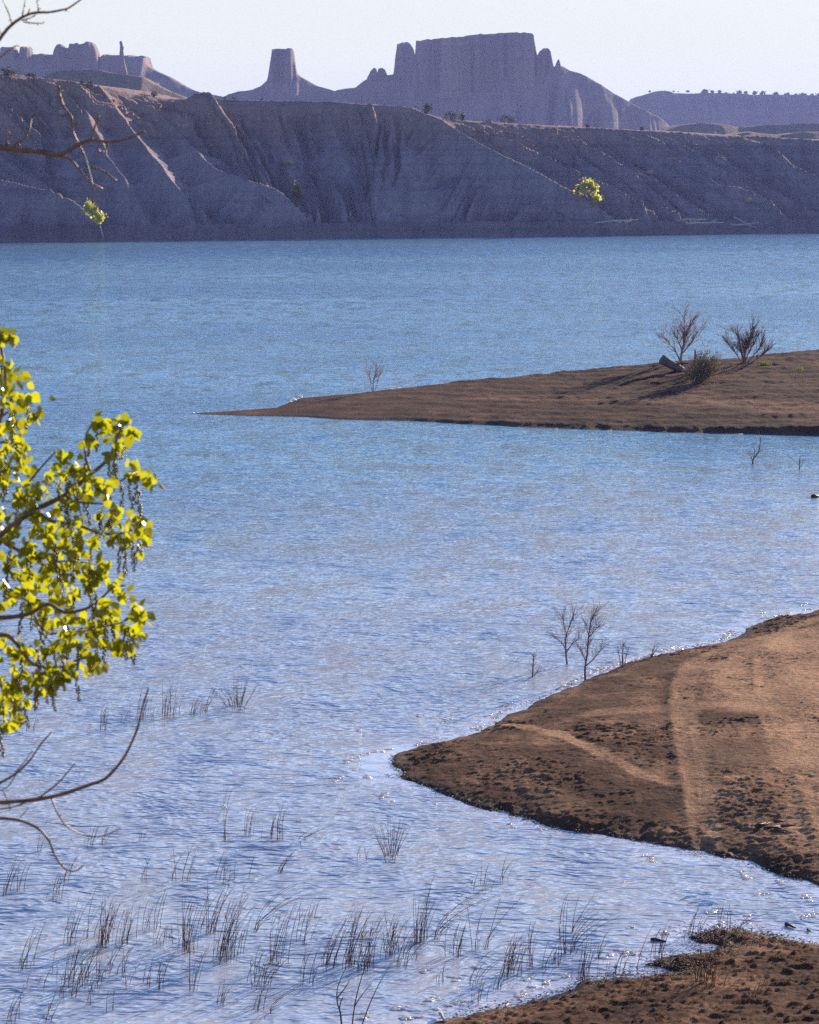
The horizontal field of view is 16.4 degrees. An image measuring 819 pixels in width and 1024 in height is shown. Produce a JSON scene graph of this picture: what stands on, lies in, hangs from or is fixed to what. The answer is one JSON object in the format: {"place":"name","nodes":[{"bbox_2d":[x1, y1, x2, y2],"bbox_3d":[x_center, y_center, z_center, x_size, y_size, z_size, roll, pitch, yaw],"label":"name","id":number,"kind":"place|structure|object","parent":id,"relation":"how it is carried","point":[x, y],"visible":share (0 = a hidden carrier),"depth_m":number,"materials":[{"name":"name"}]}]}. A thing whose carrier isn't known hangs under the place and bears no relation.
{"place":"outdoors","nodes":[
{"label":"outdoors","id":0,"kind":"place"},
{"bbox_2d":[42,70,186,98],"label":"hill","id":1,"kind":"structure","parent":0,"point":[110,79],"depth_m":788.59,"materials":[{"name":"stone"}]},
{"bbox_2d":[117,41,127,74],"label":"rock spire","id":2,"kind":"object","parent":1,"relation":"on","point":[122,69],"visible":0.93,"depth_m":1619.51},
{"bbox_2d":[224,48,354,103],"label":"butte","id":3,"kind":"object","parent":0,"point":[285,81],"visible":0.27,"depth_m":1724.04,"materials":[{"name":"stone"}]},
{"bbox_2d":[0,233,818,1023],"bbox_3d":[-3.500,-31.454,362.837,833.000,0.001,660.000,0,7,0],"label":"lake","id":4,"kind":"structure","parent":0,"point":[290,597],"depth_m":81.50,"materials":[{"name":"liquid"}]},
{"bbox_2d":[3,850,23,894],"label":"reed clump","id":5,"kind":"object","parent":4,"relation":"in","point":[11,878],"visible":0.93,"depth_m":47.58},
{"bbox_2d":[6,986,26,1023],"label":"reed clump","id":6,"kind":"object","parent":4,"relation":"in","point":[12,1008],"visible":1,"depth_m":40.36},
{"bbox_2d":[14,862,31,891],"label":"reed clump","id":7,"kind":"object","parent":4,"relation":"in","point":[22,878],"visible":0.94,"depth_m":47.79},
{"bbox_2d":[19,918,46,969],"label":"reed clump","id":8,"kind":"object","parent":4,"relation":"in","point":[29,950],"visible":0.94,"depth_m":43.04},
{"bbox_2d":[38,992,61,1023],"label":"reed clump","id":9,"kind":"object","parent":4,"relation":"in","point":[49,1009],"visible":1,"depth_m":40.33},
{"bbox_2d":[46,872,65,898],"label":"reed clump","id":10,"kind":"object","parent":4,"relation":"in","point":[58,887],"visible":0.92,"depth_m":47.20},
{"bbox_2d":[63,898,91,945],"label":"reed clump","id":11,"kind":"object","parent":4,"relation":"in","point":[72,932],"visible":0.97,"depth_m":44.43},
{"bbox_2d":[26,931,141,999],"bbox_3d":[-4.815,6.801,42.161,1.721,0.751,1.498,-2,7,-17],"label":"reed clump","id":12,"kind":"object","parent":4,"relation":"in","point":[73,968],"visible":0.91,"depth_m":42.26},
{"bbox_2d":[83,889,107,935],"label":"reed clump","id":13,"kind":"object","parent":4,"relation":"in","point":[93,917],"visible":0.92,"depth_m":44.76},
{"bbox_2d":[100,704,107,730],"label":"drowned twigs","id":14,"kind":"object","parent":4,"relation":"on","point":[105,728],"visible":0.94,"depth_m":61.39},
{"bbox_2d":[97,898,121,947],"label":"reed clump","id":15,"kind":"object","parent":4,"relation":"in","point":[105,931],"visible":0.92,"depth_m":44.39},
{"bbox_2d":[115,902,140,945],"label":"reed clump","id":16,"kind":"object","parent":4,"relation":"in","point":[131,919],"visible":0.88,"depth_m":44.39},
{"bbox_2d":[137,687,153,719],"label":"drowned twigs","id":17,"kind":"object","parent":4,"relation":"on","point":[145,707],"visible":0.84,"depth_m":62.69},
{"bbox_2d":[143,892,166,931],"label":"reed clump","id":18,"kind":"object","parent":4,"relation":"in","point":[154,915],"visible":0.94,"depth_m":45.34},
{"bbox_2d":[149,951,175,989],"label":"reed clump","id":19,"kind":"object","parent":4,"relation":"in","point":[159,983],"visible":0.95,"depth_m":42.02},
{"bbox_2d":[153,927,172,943],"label":"reed clump","id":20,"kind":"object","parent":4,"relation":"in","point":[165,929],"visible":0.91,"depth_m":44.52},
{"bbox_2d":[162,679,188,716],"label":"drowned twigs","id":21,"kind":"object","parent":4,"relation":"on","point":[169,700],"visible":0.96,"depth_m":63.16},
{"bbox_2d":[182,842,197,880],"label":"reed clump","id":22,"kind":"object","parent":4,"relation":"in","point":[191,864],"visible":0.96,"depth_m":48.35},
{"bbox_2d":[177,895,207,953],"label":"reed clump","id":23,"kind":"object","parent":4,"relation":"in","point":[183,935],"visible":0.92,"depth_m":44.00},
{"bbox_2d":[183,936,208,991],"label":"reed clump","id":24,"kind":"object","parent":4,"relation":"in","point":[193,968],"visible":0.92,"depth_m":41.85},
{"bbox_2d":[191,697,203,715],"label":"drowned twigs","id":25,"kind":"object","parent":4,"relation":"on","point":[196,706],"visible":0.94,"depth_m":63.21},
{"bbox_2d":[200,686,217,712],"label":"drowned twigs","id":26,"kind":"object","parent":4,"relation":"on","point":[208,701],"visible":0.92,"depth_m":63.52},
{"bbox_2d":[200,877,237,934],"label":"reed clump","id":27,"kind":"object","parent":4,"relation":"in","point":[208,926],"visible":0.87,"depth_m":45.06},
{"bbox_2d":[217,980,231,1004],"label":"reed clump","id":28,"kind":"object","parent":4,"relation":"in","point":[222,1001],"visible":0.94,"depth_m":41.22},
{"bbox_2d":[223,788,230,840],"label":"drowned twigs","id":29,"kind":"object","parent":4,"relation":"in","point":[225,819],"visible":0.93,"depth_m":51.23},
{"bbox_2d":[204,676,259,710],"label":"drowned twigs","id":30,"kind":"object","parent":4,"relation":"on","point":[237,699],"visible":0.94,"depth_m":64.02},
{"bbox_2d":[216,851,255,883],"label":"reed clump","id":31,"kind":"object","parent":4,"relation":"in","point":[224,876],"visible":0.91,"depth_m":48.42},
{"bbox_2d":[213,889,259,963],"bbox_3d":[-2.652,6.367,43.510,0.748,1.292,0.571,0,7,0],"label":"reed clump","id":32,"kind":"object","parent":4,"relation":"in","point":[224,953],"visible":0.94,"depth_m":43.50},
{"bbox_2d":[243,808,255,836],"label":"drowned twigs","id":33,"kind":"object","parent":4,"relation":"on","point":[247,824],"visible":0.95,"depth_m":51.71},
{"bbox_2d":[254,986,267,1011],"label":"reed clump","id":34,"kind":"object","parent":4,"relation":"in","point":[259,1001],"visible":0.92,"depth_m":40.90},
{"bbox_2d":[261,814,277,839],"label":"drowned twigs","id":35,"kind":"object","parent":4,"relation":"on","point":[272,827],"visible":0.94,"depth_m":51.46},
{"bbox_2d":[247,943,293,989],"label":"reed clump","id":36,"kind":"object","parent":4,"relation":"in","point":[255,975],"visible":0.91,"depth_m":42.20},
{"bbox_2d":[277,807,287,838],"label":"drowned twigs","id":37,"kind":"object","parent":4,"relation":"on","point":[281,833],"visible":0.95,"depth_m":51.32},
{"bbox_2d":[266,901,301,967],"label":"reed clump","id":38,"kind":"object","parent":4,"relation":"in","point":[281,939],"visible":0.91,"depth_m":43.32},
{"bbox_2d":[278,853,292,872],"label":"reed clump","id":39,"kind":"object","parent":4,"relation":"in","point":[284,863],"visible":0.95,"depth_m":48.99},
{"bbox_2d":[253,884,319,931],"bbox_3d":[-1.944,6.347,45.213,1.213,0.926,0.266,-1,7,-5],"label":"reed clump","id":40,"kind":"object","parent":4,"relation":"in","point":[275,908],"visible":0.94,"depth_m":45.17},
{"bbox_2d":[270,982,306,1012],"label":"reed clump","id":41,"kind":"object","parent":4,"relation":"in","point":[280,998],"visible":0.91,"depth_m":40.80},
{"bbox_2d":[286,906,320,945],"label":"reed clump","id":42,"kind":"object","parent":4,"relation":"in","point":[306,928],"visible":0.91,"depth_m":44.52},
{"bbox_2d":[309,948,327,984],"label":"reed clump","id":43,"kind":"object","parent":4,"relation":"in","point":[315,969],"visible":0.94,"depth_m":42.21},
{"bbox_2d":[321,907,359,970],"bbox_3d":[-1.045,6.531,43.164,0.584,1.048,0.456,-2,7,-14],"label":"reed clump","id":44,"kind":"object","parent":4,"relation":"in","point":[335,957],"visible":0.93,"depth_m":43.19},
{"bbox_2d":[336,966,348,1023],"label":"drowned branch","id":45,"kind":"object","parent":4,"relation":"in","point":[339,1006],"visible":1,"depth_m":40.17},
{"bbox_2d":[342,906,373,968],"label":"reed clump","id":46,"kind":"object","parent":4,"relation":"in","point":[349,959],"visible":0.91,"depth_m":43.16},
{"bbox_2d":[352,959,371,1023],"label":"drowned branch","id":47,"kind":"object","parent":4,"relation":"in","point":[355,1003],"visible":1,"depth_m":40.17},
{"bbox_2d":[354,911,385,972],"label":"reed clump","id":48,"kind":"object","parent":4,"relation":"in","point":[368,954],"visible":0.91,"depth_m":43.02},
{"bbox_2d":[362,968,388,1023],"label":"drowned branch","id":49,"kind":"object","parent":4,"relation":"in","point":[372,998],"visible":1,"depth_m":40.21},
{"bbox_2d":[370,818,412,862],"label":"drowned twigs","id":50,"kind":"object","parent":4,"relation":"on","point":[394,851],"visible":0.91,"depth_m":50.16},
{"bbox_2d":[380,910,417,958],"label":"reed clump","id":51,"kind":"object","parent":4,"relation":"in","point":[390,944],"visible":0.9,"depth_m":43.73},
{"bbox_2d":[396,916,444,968],"bbox_3d":[0.162,6.604,43.138,0.766,0.911,0.264,0,7,0],"label":"reed clump","id":52,"kind":"object","parent":4,"relation":"in","point":[398,962],"visible":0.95,"depth_m":43.15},
{"bbox_2d":[413,891,433,944],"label":"reed clump","id":53,"kind":"object","parent":4,"relation":"in","point":[420,937],"visible":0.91,"depth_m":44.44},
{"bbox_2d":[423,877,446,940],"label":"reed clump","id":54,"kind":"object","parent":4,"relation":"in","point":[428,913],"visible":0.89,"depth_m":44.68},
{"bbox_2d":[54,386,817,1022],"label":"foam","id":55,"kind":"object","parent":4,"relation":"on","point":[624,952],"visible":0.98,"depth_m":52.38,"materials":[{"name":"white"}]},
{"bbox_2d":[443,921,466,957],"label":"reed clump","id":56,"kind":"object","parent":4,"relation":"in","point":[459,945],"visible":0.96,"depth_m":43.75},
{"bbox_2d":[434,890,501,940],"bbox_3d":[0.924,6.401,44.715,1.164,0.940,0.280,-1,7,-4],"label":"reed clump","id":57,"kind":"object","parent":4,"relation":"in","point":[446,915],"visible":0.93,"depth_m":44.72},
{"bbox_2d":[466,900,484,949],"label":"reed clump","id":58,"kind":"object","parent":4,"relation":"in","point":[477,929],"visible":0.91,"depth_m":44.07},
{"bbox_2d":[472,981,491,1003],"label":"reed clump","id":59,"kind":"object","parent":4,"relation":"in","point":[481,992],"visible":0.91,"depth_m":41.37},
{"bbox_2d":[471,860,496,891],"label":"reed clump","id":60,"kind":"object","parent":4,"relation":"in","point":[480,880],"visible":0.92,"depth_m":48.09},
{"bbox_2d":[469,946,518,985],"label":"reed clump","id":61,"kind":"object","parent":4,"relation":"in","point":[486,969],"visible":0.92,"depth_m":42.17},
{"bbox_2d":[485,898,519,946],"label":"reed clump","id":62,"kind":"object","parent":4,"relation":"in","point":[496,925],"visible":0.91,"depth_m":44.24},
{"bbox_2d":[493,940,518,990],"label":"reed clump","id":63,"kind":"object","parent":4,"relation":"in","point":[502,972],"visible":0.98,"depth_m":41.98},
{"bbox_2d":[503,932,535,977],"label":"reed clump","id":64,"kind":"object","parent":4,"relation":"in","point":[508,966],"visible":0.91,"depth_m":42.85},
{"bbox_2d":[526,921,535,967],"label":"reed clump","id":65,"kind":"object","parent":4,"relation":"in","point":[530,962],"visible":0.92,"depth_m":43.10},
{"bbox_2d":[524,651,544,676],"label":"bare sapling","id":66,"kind":"object","parent":4,"relation":"in","point":[533,675],"visible":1,"depth_m":67.91,"materials":[{"name":"brown plant"}]},
{"bbox_2d":[551,947,561,966],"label":"reed clump","id":67,"kind":"object","parent":4,"relation":"in","point":[554,960],"visible":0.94,"depth_m":43.36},
{"bbox_2d":[558,895,567,955],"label":"reed clump","id":68,"kind":"object","parent":4,"relation":"in","point":[564,945],"visible":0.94,"depth_m":43.79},
{"bbox_2d":[542,597,587,663],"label":"bare sapling","id":69,"kind":"object","parent":4,"relation":"on","point":[565,629],"visible":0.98,"depth_m":69.55,"materials":[{"name":"brown plant"}]},
{"bbox_2d":[572,895,594,931],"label":"reed clump","id":70,"kind":"object","parent":4,"relation":"in","point":[573,927],"visible":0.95,"depth_m":45.13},
{"bbox_2d":[566,910,619,954],"bbox_3d":[2.821,6.528,43.968,0.879,0.863,0.358,0,7,0],"label":"reed clump","id":71,"kind":"object","parent":4,"relation":"in","point":[574,944],"visible":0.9,"depth_m":43.91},
{"bbox_2d":[378,613,817,1018],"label":"debris","id":72,"kind":"object","parent":4,"relation":"on","point":[487,1007],"visible":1,"depth_m":48.70,"materials":[{"name":"brown wood"}]},
{"bbox_2d":[606,948,631,974],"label":"reed clump","id":73,"kind":"object","parent":4,"relation":"in","point":[620,963],"visible":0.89,"depth_m":42.81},
{"bbox_2d":[685,907,708,935],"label":"reed clump","id":74,"kind":"object","parent":4,"relation":"in","point":[693,924],"visible":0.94,"depth_m":45.01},
{"bbox_2d":[718,904,730,929],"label":"reed clump","id":75,"kind":"object","parent":4,"relation":"in","point":[723,916],"visible":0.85,"depth_m":45.22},
{"bbox_2d":[745,431,763,463],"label":"bare sapling","id":76,"kind":"object","parent":4,"relation":"in","point":[754,451],"visible":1,"depth_m":117.02,"materials":[{"name":"brown plant"}]},
{"bbox_2d":[0,73,818,242],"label":"bluff","id":77,"kind":"structure","parent":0,"point":[203,166],"depth_m":530.88,"materials":[{"name":"stone"}]},
{"bbox_2d":[1,64,12,76],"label":"juniper bush","id":78,"kind":"object","parent":77,"relation":"on","point":[4,71],"visible":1,"depth_m":527.59,"materials":[{"name":"green plant"}]},
{"bbox_2d":[280,158,294,165],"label":"boulder","id":79,"kind":"object","parent":77,"relation":"attached to","point":[287,161],"visible":1,"depth_m":532.64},
{"bbox_2d":[290,180,304,204],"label":"willow bush","id":80,"kind":"object","parent":77,"relation":"on","point":[297,192],"visible":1,"depth_m":510.62,"materials":[{"name":"green plant"}]},
{"bbox_2d":[419,101,432,113],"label":"juniper bush","id":81,"kind":"object","parent":77,"relation":"on","point":[426,109],"visible":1,"depth_m":551.94,"materials":[{"name":"green plant"}]},
{"bbox_2d":[445,110,456,119],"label":"juniper bush","id":82,"kind":"object","parent":77,"relation":"on","point":[452,115],"visible":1,"depth_m":559.29,"materials":[{"name":"green plant"}]},
{"bbox_2d":[475,124,484,131],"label":"boulder","id":83,"kind":"object","parent":77,"relation":"attached to","point":[479,128],"visible":1,"depth_m":555.82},
{"bbox_2d":[497,115,517,123],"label":"juniper bush","id":84,"kind":"object","parent":77,"relation":"on","point":[509,118],"visible":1,"depth_m":571.49,"materials":[{"name":"green plant"}]},
{"bbox_2d":[573,177,604,205],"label":"willow bush","id":85,"kind":"object","parent":77,"relation":"on","point":[585,186],"visible":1,"depth_m":529.73,"materials":[{"name":"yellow plant"}]},
{"bbox_2d":[595,220,629,223],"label":"driftwood","id":86,"kind":"object","parent":77,"relation":"on","point":[619,221],"visible":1,"depth_m":524.57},
{"bbox_2d":[686,220,723,224],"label":"driftwood","id":87,"kind":"object","parent":77,"relation":"on","point":[703,222],"visible":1,"depth_m":535.36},
{"bbox_2d":[743,196,753,203],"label":"boulder","id":88,"kind":"object","parent":77,"relation":"on","point":[747,200],"visible":1,"depth_m":550.52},
{"bbox_2d":[0,0,818,100],"label":"sky","id":89,"kind":"structure","parent":0,"point":[631,48],"materials":[{"name":"white"}]},
{"bbox_2d":[335,32,669,130],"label":"mesa","id":90,"kind":"structure","parent":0,"point":[481,77],"depth_m":1768.20,"materials":[{"name":"stone"}]},
{"bbox_2d":[189,349,818,436],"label":"sandbar","id":91,"kind":"structure","parent":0,"point":[779,395],"depth_m":141.07,"materials":[{"name":"dirt"}]},
{"bbox_2d":[365,356,384,390],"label":"bare sapling","id":92,"kind":"object","parent":91,"relation":"on","point":[379,371],"visible":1,"depth_m":148.87,"materials":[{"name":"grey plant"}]},
{"bbox_2d":[659,355,688,370],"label":"fallen log","id":93,"kind":"object","parent":91,"relation":"on","point":[667,362],"visible":0.88,"depth_m":149.47,"materials":[{"name":"grey wood"}]},
{"bbox_2d":[654,303,708,361],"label":"bare tree","id":94,"kind":"object","parent":91,"relation":"on","point":[684,333],"visible":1,"depth_m":153.95,"materials":[{"name":"brown plant"}]},
{"bbox_2d":[667,342,725,382],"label":"sagebrush","id":95,"kind":"object","parent":91,"relation":"on","point":[703,372],"visible":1,"depth_m":145.11,"materials":[{"name":"green plant"}]},
{"bbox_2d":[714,316,777,362],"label":"twiggy shrub","id":96,"kind":"object","parent":91,"relation":"on","point":[744,346],"visible":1,"depth_m":152.28,"materials":[{"name":"brown plant"}]},
{"bbox_2d":[392,609,818,885],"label":"beach","id":97,"kind":"structure","parent":0,"point":[712,748],"depth_m":56.79,"materials":[{"name":"soil"}]},
{"bbox_2d":[569,598,613,679],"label":"bare sapling","id":98,"kind":"object","parent":97,"relation":"on","point":[589,635],"visible":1,"depth_m":67.31,"materials":[{"name":"brown plant"}]},
{"bbox_2d":[388,756,818,1017],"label":"debris","id":99,"kind":"object","parent":97,"relation":"on","point":[609,964],"visible":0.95,"depth_m":44.14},
{"bbox_2d":[614,638,631,666],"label":"bare sapling","id":100,"kind":"object","parent":97,"relation":"on","point":[618,650],"visible":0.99,"depth_m":68.72,"materials":[{"name":"brown plant"}]},
{"bbox_2d":[649,638,659,657],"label":"bare sapling","id":101,"kind":"object","parent":97,"relation":"on","point":[652,653],"visible":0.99,"depth_m":69.79,"materials":[{"name":"brown plant"}]},
{"bbox_2d":[753,819,796,832],"bbox_3d":[6.385,5.453,49.233,0.683,0.171,0.661,-6,9,-43],"label":"driftwood","id":102,"kind":"object","parent":97,"relation":"on","point":[777,829],"visible":1,"depth_m":49.12,"materials":[{"name":"grey wood"}]},
{"bbox_2d":[432,928,818,1023],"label":"shore","id":103,"kind":"structure","parent":0,"point":[789,994],"depth_m":41.05,"materials":[{"name":"soil"}]},
{"bbox_2d":[571,926,601,984],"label":"reed clump","id":104,"kind":"object","parent":103,"relation":"on","point":[583,968],"visible":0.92,"depth_m":42.11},
{"bbox_2d":[631,972,647,1008],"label":"dry shrub","id":105,"kind":"object","parent":103,"relation":"on","point":[639,991],"visible":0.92,"depth_m":40.60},
{"bbox_2d":[651,920,671,957],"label":"reed clump","id":106,"kind":"object","parent":103,"relation":"on","point":[662,936],"visible":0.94,"depth_m":43.64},
{"bbox_2d":[579,920,803,990],"bbox_3d":[4.414,6.775,43.415,3.789,0.060,4.307,0,7,0],"label":"debris","id":107,"kind":"object","parent":103,"relation":"on","point":[717,952],"visible":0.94,"depth_m":43.68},
{"bbox_2d":[688,936,739,989],"bbox_3d":[4.356,6.634,41.658,0.746,0.801,0.667,-3,7,-21],"label":"dry shrub","id":108,"kind":"object","parent":103,"relation":"on","point":[706,969],"visible":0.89,"depth_m":41.54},
{"bbox_2d":[749,962,769,998],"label":"dry shrub","id":109,"kind":"object","parent":103,"relation":"on","point":[758,985],"visible":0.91,"depth_m":40.93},
{"bbox_2d":[629,91,818,126],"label":"mesa","id":110,"kind":"structure","parent":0,"point":[669,108],"depth_m":2257.65,"materials":[{"name":"stone"}]},
{"bbox_2d":[660,123,818,134],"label":"foothills","id":111,"kind":"structure","parent":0,"point":[715,128],"depth_m":1036.91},
{"bbox_2d":[725,132,818,138],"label":"foothills","id":112,"kind":"structure","parent":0,"point":[808,135],"depth_m":840.70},
{"bbox_3d":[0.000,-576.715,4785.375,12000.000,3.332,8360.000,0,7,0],"label":"ground","id":113,"kind":"structure","parent":0,"visible":0},
{"bbox_2d":[0,42,226,99],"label":"tableland","id":114,"kind":"structure","parent":113,"relation":"on","point":[83,56],"depth_m":1672.46,"materials":[{"name":"stone"}]},
{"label":"bank","id":115,"kind":"structure","parent":0,"visible":0},
{"bbox_2d":[0,0,164,871],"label":"cottonwood tree","id":116,"kind":"object","parent":115,"relation":"on","point":[11,696],"visible":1,"depth_m":10.41,"materials":[{"name":"green plant"}]},
{"bbox_2d":[83,199,108,224],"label":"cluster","id":117,"kind":"object","parent":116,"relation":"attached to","point":[93,211],"visible":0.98,"depth_m":478.56,"materials":[{"name":"yellow plant"}]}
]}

